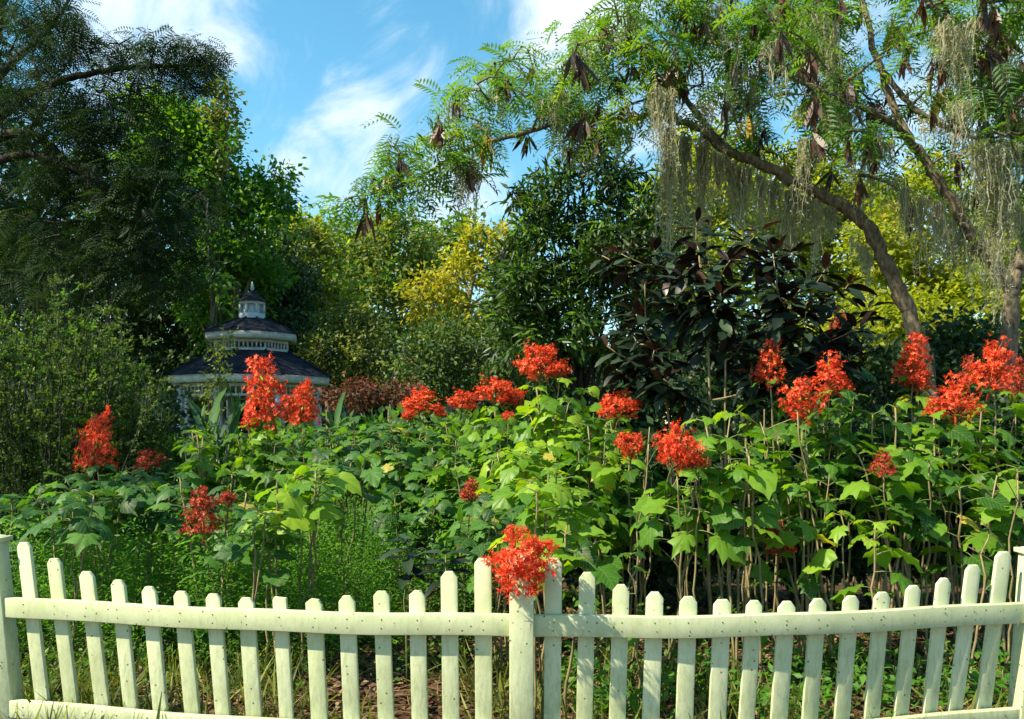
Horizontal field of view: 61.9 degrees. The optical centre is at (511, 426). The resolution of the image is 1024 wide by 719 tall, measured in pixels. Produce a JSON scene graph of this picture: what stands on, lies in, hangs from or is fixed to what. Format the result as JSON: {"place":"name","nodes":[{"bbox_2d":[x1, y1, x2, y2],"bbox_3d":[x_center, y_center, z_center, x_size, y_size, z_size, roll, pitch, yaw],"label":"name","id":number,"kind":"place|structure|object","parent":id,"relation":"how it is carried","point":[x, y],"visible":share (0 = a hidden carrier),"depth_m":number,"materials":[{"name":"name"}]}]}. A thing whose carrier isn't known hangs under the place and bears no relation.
{"place":"outdoors","nodes":[
{"label":"outdoors","id":0,"kind":"place"},
{"bbox_2d":[97,417,251,506],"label":"leafy bank","id":1,"kind":"structure","parent":0,"point":[178,458],"depth_m":10.34,"materials":[{"name":"green plant"}]},
{"bbox_2d":[212,415,341,516],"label":"leafy bank","id":2,"kind":"structure","parent":0,"point":[282,430],"depth_m":10.85,"materials":[{"name":"green plant"}]},
{"bbox_2d":[302,404,430,537],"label":"leafy bank","id":3,"kind":"structure","parent":0,"point":[393,414],"depth_m":11.41,"materials":[{"name":"green plant"}]},
{"bbox_2d":[390,402,529,504],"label":"leafy bank","id":4,"kind":"structure","parent":0,"point":[474,415],"depth_m":10.54,"materials":[{"name":"green plant"}]},
{"bbox_2d":[0,0,1023,430],"label":"sky","id":5,"kind":"structure","parent":0,"point":[311,72],"materials":[{"name":"blue"}]},
{"bbox_2d":[13,454,1013,718],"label":"ground","id":6,"kind":"structure","parent":0,"point":[783,592],"depth_m":6.02,"materials":[{"name":"brown soil"}]},
{"bbox_2d":[0,483,69,640],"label":"broad leaved plant","id":7,"kind":"object","parent":6,"relation":"on","point":[5,499],"visible":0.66,"depth_m":6.21,"materials":[{"name":"green plant"}]},
{"bbox_2d":[0,1,101,365],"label":"broadleaf tree","id":8,"kind":"object","parent":6,"relation":"on","point":[10,174],"visible":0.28,"depth_m":18.98,"materials":[{"name":"green plant"}]},
{"bbox_2d":[9,490,117,664],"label":"broad leaved plant","id":9,"kind":"object","parent":6,"relation":"on","point":[87,523],"visible":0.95,"depth_m":5.42,"materials":[{"name":"green plant"}]},
{"bbox_2d":[0,263,178,582],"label":"feathery shrub","id":10,"kind":"object","parent":6,"relation":"on","point":[22,468],"visible":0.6,"depth_m":8.87,"materials":[{"name":"green plant"}]},
{"bbox_2d":[34,405,159,601],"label":"pagoda flower plant","id":11,"kind":"object","parent":6,"relation":"on","point":[90,448],"visible":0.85,"depth_m":6.95,"materials":[{"name":"red plant"}]},
{"bbox_2d":[43,480,156,650],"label":"broad leaved plant","id":12,"kind":"object","parent":6,"relation":"on","point":[130,502],"visible":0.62,"depth_m":5.89,"materials":[{"name":"green plant"}]},
{"bbox_2d":[7,326,208,457],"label":"shrub","id":13,"kind":"object","parent":6,"relation":"on","point":[172,404],"visible":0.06,"depth_m":12.04,"materials":[{"name":"green plant"}]},
{"bbox_2d":[0,0,246,535],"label":"feathery dark tree","id":14,"kind":"object","parent":6,"relation":"on","point":[75,120],"visible":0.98,"depth_m":11.39,"materials":[{"name":"green plant"}]},
{"bbox_2d":[109,449,192,590],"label":"pagoda flower plant","id":15,"kind":"object","parent":6,"relation":"on","point":[148,464],"visible":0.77,"depth_m":7.33,"materials":[{"name":"green plant"}]},
{"bbox_2d":[111,481,204,649],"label":"broad leaved plant","id":16,"kind":"object","parent":6,"relation":"on","point":[148,515],"visible":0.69,"depth_m":6.00,"materials":[{"name":"green plant"}]},
{"bbox_2d":[0,186,332,435],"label":"dark tree","id":17,"kind":"object","parent":6,"relation":"on","point":[175,342],"visible":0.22,"depth_m":26.19,"materials":[{"name":"green plant"}]},
{"bbox_2d":[69,72,313,425],"bbox_3d":[-9.121,-4.112,23.938,7.198,11.431,4.464,0,0,0],"label":"tall tree","id":18,"kind":"object","parent":6,"relation":"on","point":[264,199],"visible":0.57,"depth_m":23.31,"materials":[{"name":"green plant"}]},
{"bbox_2d":[171,428,230,596],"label":"broad leaved plant","id":19,"kind":"object","parent":6,"relation":"on","point":[203,462],"visible":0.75,"depth_m":7.13,"materials":[{"name":"green plant"}]},
{"bbox_2d":[147,468,273,665],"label":"pagoda flower plant","id":20,"kind":"object","parent":6,"relation":"on","point":[212,517],"visible":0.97,"depth_m":5.48,"materials":[{"name":"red plant"}]},
{"bbox_2d":[183,326,243,432],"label":"shrub","id":21,"kind":"object","parent":6,"relation":"on","point":[219,383],"visible":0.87,"depth_m":13.97,"materials":[{"name":"green plant"}]},
{"bbox_2d":[181,380,265,532],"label":"canna plant","id":22,"kind":"object","parent":6,"relation":"on","point":[232,418],"visible":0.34,"depth_m":9.03,"materials":[{"name":"green plant"}]},
{"bbox_2d":[194,70,257,439],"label":"slender tree","id":23,"kind":"object","parent":6,"relation":"on","point":[218,112],"visible":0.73,"depth_m":22.98,"materials":[{"name":"green plant"}]},
{"bbox_2d":[165,282,331,482],"bbox_3d":[-6.698,-1.065,22.000,3.975,5.330,3.975,0,0,32],"label":"gazebo","id":24,"kind":"object","parent":6,"relation":"on","point":[258,332],"visible":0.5,"depth_m":21.12,"materials":[{"name":"wood"}]},
{"bbox_2d":[212,507,303,678],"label":"broad leaved plant","id":25,"kind":"object","parent":6,"relation":"on","point":[232,552],"visible":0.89,"depth_m":5.18,"materials":[{"name":"green plant"}]},
{"bbox_2d":[0,477,517,682],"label":"herb patch","id":26,"kind":"object","parent":6,"relation":"on","point":[327,546],"visible":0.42,"depth_m":6.06,"materials":[{"name":"green plant"}]},
{"bbox_2d":[216,352,316,585],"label":"pagoda flower plant","id":27,"kind":"object","parent":6,"relation":"on","point":[274,454],"visible":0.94,"depth_m":7.92,"materials":[{"name":"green plant"}]},
{"bbox_2d":[241,464,361,673],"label":"broad leaved plant","id":28,"kind":"object","parent":6,"relation":"on","point":[292,497],"visible":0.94,"depth_m":5.34,"materials":[{"name":"green plant"}]},
{"bbox_2d":[274,377,353,574],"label":"pagoda flower plant","id":29,"kind":"object","parent":6,"relation":"on","point":[302,402],"visible":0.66,"depth_m":8.78,"materials":[{"name":"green plant"}]},
{"bbox_2d":[256,203,383,433],"bbox_3d":[-7.147,-3.182,29.729,5.009,9.599,6.080,0,0,16],"label":"broadleaf tree","id":30,"kind":"object","parent":6,"relation":"on","point":[321,244],"visible":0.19,"depth_m":29.40,"materials":[{"name":"green plant"}]},
{"bbox_2d":[258,192,407,431],"bbox_3d":[-8.092,-4.424,38.156,7.708,12.084,4.982,0,0,0],"label":"broadleaf tree","id":31,"kind":"object","parent":6,"relation":"on","point":[343,242],"visible":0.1,"depth_m":37.06,"materials":[{"name":"green plant"}]},
{"bbox_2d":[287,448,392,640],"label":"broad leaved plant","id":32,"kind":"object","parent":6,"relation":"on","point":[373,476],"visible":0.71,"depth_m":6.23,"materials":[{"name":"green plant"}]},
{"bbox_2d":[292,294,406,420],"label":"shrub","id":33,"kind":"object","parent":6,"relation":"on","point":[325,350],"visible":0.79,"depth_m":23.64,"materials":[{"name":"green plant"}]},
{"bbox_2d":[331,415,405,552],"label":"broad leaved plant","id":34,"kind":"object","parent":6,"relation":"on","point":[358,435],"visible":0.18,"depth_m":9.23,"materials":[{"name":"green plant"}]},
{"bbox_2d":[310,369,437,416],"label":"reddish shrub","id":35,"kind":"object","parent":6,"relation":"on","point":[356,395],"visible":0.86,"depth_m":18.82,"materials":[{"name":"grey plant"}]},
{"bbox_2d":[324,199,454,422],"bbox_3d":[-5.067,-3.977,36.039,5.902,11.167,5.064,0,0,-18],"label":"broadleaf tree","id":36,"kind":"object","parent":6,"relation":"on","point":[388,235],"visible":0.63,"depth_m":35.30,"materials":[{"name":"green plant"}]},
{"bbox_2d":[359,423,440,583],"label":"broad leaved plant","id":37,"kind":"object","parent":6,"relation":"on","point":[374,445],"visible":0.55,"depth_m":8.60,"materials":[{"name":"green plant"}]},
{"bbox_2d":[374,534,440,688],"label":"maroon leaved plant","id":38,"kind":"object","parent":6,"relation":"on","point":[409,567],"visible":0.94,"depth_m":5.18,"materials":[{"name":"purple plant"}]},
{"bbox_2d":[368,482,455,612],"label":"broad leaved plant","id":39,"kind":"object","parent":6,"relation":"on","point":[445,506],"visible":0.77,"depth_m":6.86,"materials":[{"name":"green plant"}]},
{"bbox_2d":[378,449,460,600],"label":"broad leaved plant","id":40,"kind":"object","parent":6,"relation":"on","point":[393,467],"visible":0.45,"depth_m":7.57,"materials":[{"name":"green plant"}]},
{"bbox_2d":[389,385,459,567],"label":"pagoda flower plant","id":41,"kind":"object","parent":6,"relation":"on","point":[420,404],"visible":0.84,"depth_m":9.50,"materials":[{"name":"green plant"}]},
{"bbox_2d":[392,199,502,416],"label":"broadleaf tree","id":42,"kind":"object","parent":6,"relation":"on","point":[448,224],"visible":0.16,"depth_m":39.29,"materials":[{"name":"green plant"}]},
{"bbox_2d":[398,435,496,610],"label":"broad leaved plant","id":43,"kind":"object","parent":6,"relation":"on","point":[439,482],"visible":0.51,"depth_m":7.28,"materials":[{"name":"green plant"}]},
{"bbox_2d":[420,387,493,584],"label":"pagoda flower plant","id":44,"kind":"object","parent":6,"relation":"on","point":[462,400],"visible":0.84,"depth_m":8.56,"materials":[{"name":"green plant"}]},
{"bbox_2d":[376,295,553,421],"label":"broadleaf tree","id":45,"kind":"object","parent":6,"relation":"on","point":[429,368],"visible":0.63,"depth_m":19.65,"materials":[{"name":"green plant"}]},
{"bbox_2d":[420,455,515,640],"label":"pagoda flower plant","id":46,"kind":"object","parent":6,"relation":"on","point":[468,508],"visible":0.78,"depth_m":5.95,"materials":[{"name":"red plant"}]},
{"bbox_2d":[391,214,550,392],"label":"golden tree","id":47,"kind":"object","parent":6,"relation":"on","point":[466,307],"visible":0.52,"depth_m":25.73,"materials":[{"name":"yellow plant"}]},
{"bbox_2d":[467,373,537,603],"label":"pagoda flower plant","id":48,"kind":"object","parent":6,"relation":"on","point":[511,422],"visible":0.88,"depth_m":7.72,"materials":[{"name":"green plant"}]},
{"bbox_2d":[461,508,543,669],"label":"broad leaved plant","id":49,"kind":"object","parent":6,"relation":"on","point":[481,523],"visible":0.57,"depth_m":5.46,"materials":[{"name":"green plant"}]},
{"bbox_2d":[0,630,1012,718],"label":"grass","id":50,"kind":"structure","parent":6,"relation":"on","point":[499,694],"depth_m":4.84,"materials":[{"name":"green plant"}]},
{"bbox_2d":[2,298,1020,446],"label":"woodland","id":51,"kind":"object","parent":6,"relation":"on","point":[640,421],"visible":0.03,"depth_m":57.15,"materials":[{"name":"green plant"}]},
{"bbox_2d":[0,534,1023,718],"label":"picket fence","id":52,"kind":"object","parent":6,"relation":"on","point":[521,624],"visible":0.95,"depth_m":4.01,"materials":[{"name":"white paint"}]},
{"bbox_2d":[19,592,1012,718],"bbox_3d":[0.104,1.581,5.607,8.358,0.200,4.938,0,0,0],"label":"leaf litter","id":53,"kind":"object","parent":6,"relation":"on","point":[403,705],"visible":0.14,"depth_m":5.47,"materials":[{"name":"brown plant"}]},
{"bbox_2d":[19,564,1012,713],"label":"weeds","id":54,"kind":"object","parent":6,"relation":"on","point":[571,678],"visible":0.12,"depth_m":5.41,"materials":[{"name":"green plant"}]},
{"bbox_2d":[473,438,560,640],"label":"broad leaved plant","id":55,"kind":"object","parent":6,"relation":"on","point":[518,464],"visible":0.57,"depth_m":6.22,"materials":[{"name":"green plant"}]},
{"bbox_2d":[487,463,601,678],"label":"broad leaved plant","id":56,"kind":"object","parent":6,"relation":"on","point":[562,497],"visible":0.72,"depth_m":4.84,"materials":[{"name":"green plant"}]},
{"bbox_2d":[480,484,623,718],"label":"pagoda flower plant","id":57,"kind":"object","parent":6,"relation":"on","point":[546,548],"visible":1,"depth_m":4.22,"materials":[{"name":"red plant"}]},
{"bbox_2d":[510,338,620,613],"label":"pagoda flower plant","id":58,"kind":"object","parent":6,"relation":"on","point":[546,407],"visible":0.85,"depth_m":6.84,"materials":[{"name":"green plant"}]},
{"bbox_2d":[547,487,622,657],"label":"broad leaved plant","id":59,"kind":"object","parent":6,"relation":"on","point":[613,560],"visible":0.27,"depth_m":5.72,"materials":[{"name":"green plant"}]},
{"bbox_2d":[471,140,708,495],"bbox_3d":[1.102,-1.143,10.891,3.292,5.508,2.189,0,0,0],"label":"narrow leaved tree","id":60,"kind":"object","parent":6,"relation":"on","point":[564,285],"visible":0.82,"depth_m":10.75,"materials":[{"name":"green plant"}]},
{"bbox_2d":[549,388,670,645],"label":"pagoda flower plant","id":61,"kind":"object","parent":6,"relation":"on","point":[614,486],"visible":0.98,"depth_m":6.10,"materials":[{"name":"green plant"}]},
{"bbox_2d":[304,0,940,581],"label":"mimosa tree","id":62,"kind":"object","parent":6,"relation":"on","point":[674,72],"visible":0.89,"depth_m":8.35,"materials":[{"name":"green plant"}]},
{"bbox_2d":[644,81,684,192],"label":"spanish moss","id":63,"kind":"object","parent":62,"relation":"hanging from","point":[654,101],"visible":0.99,"depth_m":7.91,"materials":[{"name":"plant"}]},
{"bbox_2d":[652,126,712,271],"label":"spanish moss","id":64,"kind":"object","parent":62,"relation":"hanging from","point":[684,152],"visible":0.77,"depth_m":8.85,"materials":[{"name":"plant"}]},
{"bbox_2d":[693,143,753,267],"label":"spanish moss","id":65,"kind":"object","parent":62,"relation":"hanging from","point":[731,168],"visible":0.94,"depth_m":8.81,"materials":[{"name":"plant"}]},
{"bbox_2d":[738,164,801,279],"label":"spanish moss","id":66,"kind":"object","parent":62,"relation":"hanging from","point":[774,193],"visible":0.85,"depth_m":8.82,"materials":[{"name":"plant"}]},
{"bbox_2d":[781,186,846,289],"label":"spanish moss","id":67,"kind":"object","parent":62,"relation":"hanging from","point":[814,219],"visible":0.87,"depth_m":8.86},
{"bbox_2d":[791,0,847,128],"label":"spanish moss","id":68,"kind":"object","parent":62,"relation":"hanging from","point":[825,31],"visible":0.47,"depth_m":7.70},
{"bbox_2d":[562,415,713,607],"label":"undergrowth bush","id":69,"kind":"object","parent":6,"relation":"on","point":[665,586],"visible":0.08,"depth_m":7.49,"materials":[{"name":"green plant"}]},
{"bbox_2d":[630,411,777,691],"bbox_3d":[1.216,0.759,5.206,0.984,1.724,0.758,0,0,0],"label":"pagoda flower plant","id":70,"kind":"object","parent":6,"relation":"on","point":[721,542],"visible":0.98,"depth_m":5.08,"materials":[{"name":"green plant"}]},
{"bbox_2d":[624,117,791,486],"bbox_3d":[4.127,-2.641,19.081,3.861,8.534,3.961,0,0,0],"label":"sunlit tree","id":71,"kind":"object","parent":6,"relation":"on","point":[720,221],"visible":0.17,"depth_m":18.42,"materials":[{"name":"green plant"}]},
{"bbox_2d":[627,407,789,608],"bbox_3d":[1.775,0.718,7.516,1.728,1.785,1.308,0,0,-22],"label":"undergrowth bush","id":72,"kind":"object","parent":6,"relation":"on","point":[668,567],"visible":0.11,"depth_m":7.30,"materials":[{"name":"green plant"}]},
{"bbox_2d":[670,416,782,687],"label":"broad leaved plant","id":73,"kind":"object","parent":6,"relation":"on","point":[762,519],"visible":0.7,"depth_m":5.10,"materials":[{"name":"green plant"}]},
{"bbox_2d":[581,207,895,614],"bbox_3d":[1.692,-0.009,6.402,2.390,3.224,1.053,0,0,0],"label":"maroon leaved shrub","id":74,"kind":"object","parent":6,"relation":"on","point":[715,324],"visible":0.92,"depth_m":6.35,"materials":[{"name":"purple plant"}]},
{"bbox_2d":[713,448,792,689],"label":"broad leaved plant","id":75,"kind":"object","parent":6,"relation":"on","point":[763,480],"visible":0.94,"depth_m":4.95,"materials":[{"name":"green plant"}]},
{"bbox_2d":[722,338,816,612],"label":"pagoda flower plant","id":76,"kind":"object","parent":6,"relation":"on","point":[777,431],"visible":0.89,"depth_m":6.12,"materials":[{"name":"green plant"}]},
{"bbox_2d":[742,489,798,639],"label":"pagoda flower plant","id":77,"kind":"object","parent":6,"relation":"on","point":[766,575],"visible":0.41,"depth_m":5.51,"materials":[{"name":"green plant"}]},
{"bbox_2d":[615,294,926,432],"bbox_3d":[2.656,0.115,8.976,3.242,3.001,1.650,0,0,0],"label":"shrub","id":78,"kind":"object","parent":6,"relation":"on","point":[861,384],"visible":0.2,"depth_m":8.79,"materials":[{"name":"green plant"}]},
{"bbox_2d":[562,632,1010,718],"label":"young sprouts","id":79,"kind":"object","parent":6,"relation":"on","point":[858,684],"visible":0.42,"depth_m":4.80,"materials":[{"name":"green plant"}]},
{"bbox_2d":[701,397,893,602],"bbox_3d":[2.373,0.665,7.307,1.641,1.887,1.291,0,0,0],"label":"undergrowth bush","id":80,"kind":"object","parent":6,"relation":"on","point":[796,451],"visible":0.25,"depth_m":7.07,"materials":[{"name":"green plant"}]},
{"bbox_2d":[722,125,897,423],"bbox_3d":[6.839,-2.720,19.824,5.014,8.705,3.746,0,0,0],"label":"sunlit tree","id":81,"kind":"object","parent":6,"relation":"on","point":[805,253],"visible":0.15,"depth_m":19.40,"materials":[{"name":"green plant"}]},
{"bbox_2d":[765,460,871,611],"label":"broad leaved plant","id":82,"kind":"object","parent":6,"relation":"on","point":[810,587],"visible":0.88,"depth_m":5.20,"materials":[{"name":"green plant"}]},
{"bbox_2d":[762,350,880,676],"bbox_3d":[1.992,0.550,5.664,0.842,2.143,0.598,0,0,-37],"label":"pagoda flower plant","id":83,"kind":"object","parent":6,"relation":"on","point":[816,445],"visible":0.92,"depth_m":5.63,"materials":[{"name":"green plant"}]},
{"bbox_2d":[797,510,922,609],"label":"broad leaved plant","id":84,"kind":"object","parent":6,"relation":"on","point":[823,559],"visible":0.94,"depth_m":4.93,"materials":[{"name":"green plant"}]},
{"bbox_2d":[750,277,980,454],"bbox_3d":[5.715,-0.458,14.033,4.073,4.166,2.356,0,0,0],"label":"sunlit tree","id":85,"kind":"object","parent":6,"relation":"on","point":[888,311],"visible":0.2,"depth_m":13.61,"materials":[{"name":"yellow plant"}]},
{"bbox_2d":[711,0,1023,466],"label":"mimosa tree","id":86,"kind":"object","parent":6,"relation":"on","point":[997,24],"visible":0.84,"depth_m":7.70,"materials":[{"name":"green plant"}]},
{"bbox_2d":[892,183,956,278],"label":"spanish moss","id":87,"kind":"object","parent":86,"relation":"hanging from","point":[939,213],"visible":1,"depth_m":7.73,"materials":[{"name":"plant"}]},
{"bbox_2d":[924,14,979,99],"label":"spanish moss","id":88,"kind":"object","parent":86,"relation":"hanging from","point":[944,34],"visible":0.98,"depth_m":7.04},
{"bbox_2d":[931,216,986,284],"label":"spanish moss","id":89,"kind":"object","parent":86,"relation":"hanging from","point":[954,244],"visible":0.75,"depth_m":8.29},
{"bbox_2d":[960,137,1023,327],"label":"spanish moss","id":90,"kind":"object","parent":86,"relation":"hanging from","point":[998,234],"visible":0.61,"depth_m":7.33,"materials":[{"name":"plant"}]},
{"bbox_2d":[977,144,1018,230],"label":"spanish moss","id":91,"kind":"object","parent":86,"relation":"hanging from","point":[994,152],"visible":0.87,"depth_m":7.12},
{"bbox_2d":[794,406,967,608],"bbox_3d":[3.120,0.703,7.303,1.603,1.814,1.329,0,0,0],"label":"undergrowth bush","id":92,"kind":"object","parent":6,"relation":"on","point":[857,563],"visible":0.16,"depth_m":7.08,"materials":[{"name":"green plant"}]},
{"bbox_2d":[818,401,943,592],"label":"broad leaved plant","id":93,"kind":"object","parent":6,"relation":"on","point":[904,428],"visible":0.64,"depth_m":5.79,"materials":[{"name":"green plant"}]},
{"bbox_2d":[836,439,938,672],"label":"pagoda flower plant","id":94,"kind":"object","parent":6,"relation":"on","point":[894,487],"visible":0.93,"depth_m":5.45,"materials":[{"name":"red plant"}]},
{"bbox_2d":[859,445,963,670],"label":"broad leaved plant","id":95,"kind":"object","parent":6,"relation":"on","point":[933,526],"visible":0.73,"depth_m":5.47,"materials":[{"name":"green plant"}]},
{"bbox_2d":[872,332,954,605],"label":"pagoda flower plant","id":96,"kind":"object","parent":6,"relation":"on","point":[918,376],"visible":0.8,"depth_m":6.56,"materials":[{"name":"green plant"}]},
{"bbox_2d":[831,136,1023,383],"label":"sunlit tree","id":97,"kind":"object","parent":6,"relation":"on","point":[902,256],"visible":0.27,"depth_m":16.65,"materials":[{"name":"yellow plant"}]},
{"bbox_2d":[866,296,1023,572],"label":"shrub","id":98,"kind":"object","parent":6,"relation":"on","point":[952,353],"visible":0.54,"depth_m":9.11,"materials":[{"name":"green plant"}]},
{"bbox_2d":[877,397,1023,604],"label":"undergrowth bush","id":99,"kind":"object","parent":6,"relation":"on","point":[940,513],"visible":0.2,"depth_m":6.93,"materials":[{"name":"green plant"}]},
{"bbox_2d":[905,474,1009,640],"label":"broad leaved plant","id":100,"kind":"object","parent":6,"relation":"on","point":[999,501],"visible":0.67,"depth_m":5.39,"materials":[{"name":"green plant"}]},
{"bbox_2d":[896,370,1020,655],"bbox_3d":[3.062,0.609,5.987,0.798,2.026,0.702,0,0,-37],"label":"pagoda flower plant","id":101,"kind":"object","parent":6,"relation":"on","point":[963,436],"visible":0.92,"depth_m":5.96,"materials":[{"name":"red plant"}]},
{"bbox_2d":[939,464,1023,672],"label":"broad leaved plant","id":102,"kind":"object","parent":6,"relation":"on","point":[1000,526],"visible":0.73,"depth_m":5.39,"materials":[{"name":"green plant"}]},
{"bbox_2d":[940,332,1023,640],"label":"pagoda flower plant","id":103,"kind":"object","parent":6,"relation":"on","point":[977,375],"visible":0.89,"depth_m":6.33,"materials":[{"name":"red plant"}]},
{"bbox_2d":[944,186,1023,400],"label":"sunlit tree","id":104,"kind":"object","parent":6,"relation":"on","point":[988,295],"visible":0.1,"depth_m":15.03,"materials":[{"name":"green plant"}]},
{"bbox_2d":[948,384,1023,556],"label":"undergrowth bush","id":105,"kind":"object","parent":6,"relation":"on","point":[1002,404],"visible":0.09,"depth_m":6.98,"materials":[{"name":"green plant"}]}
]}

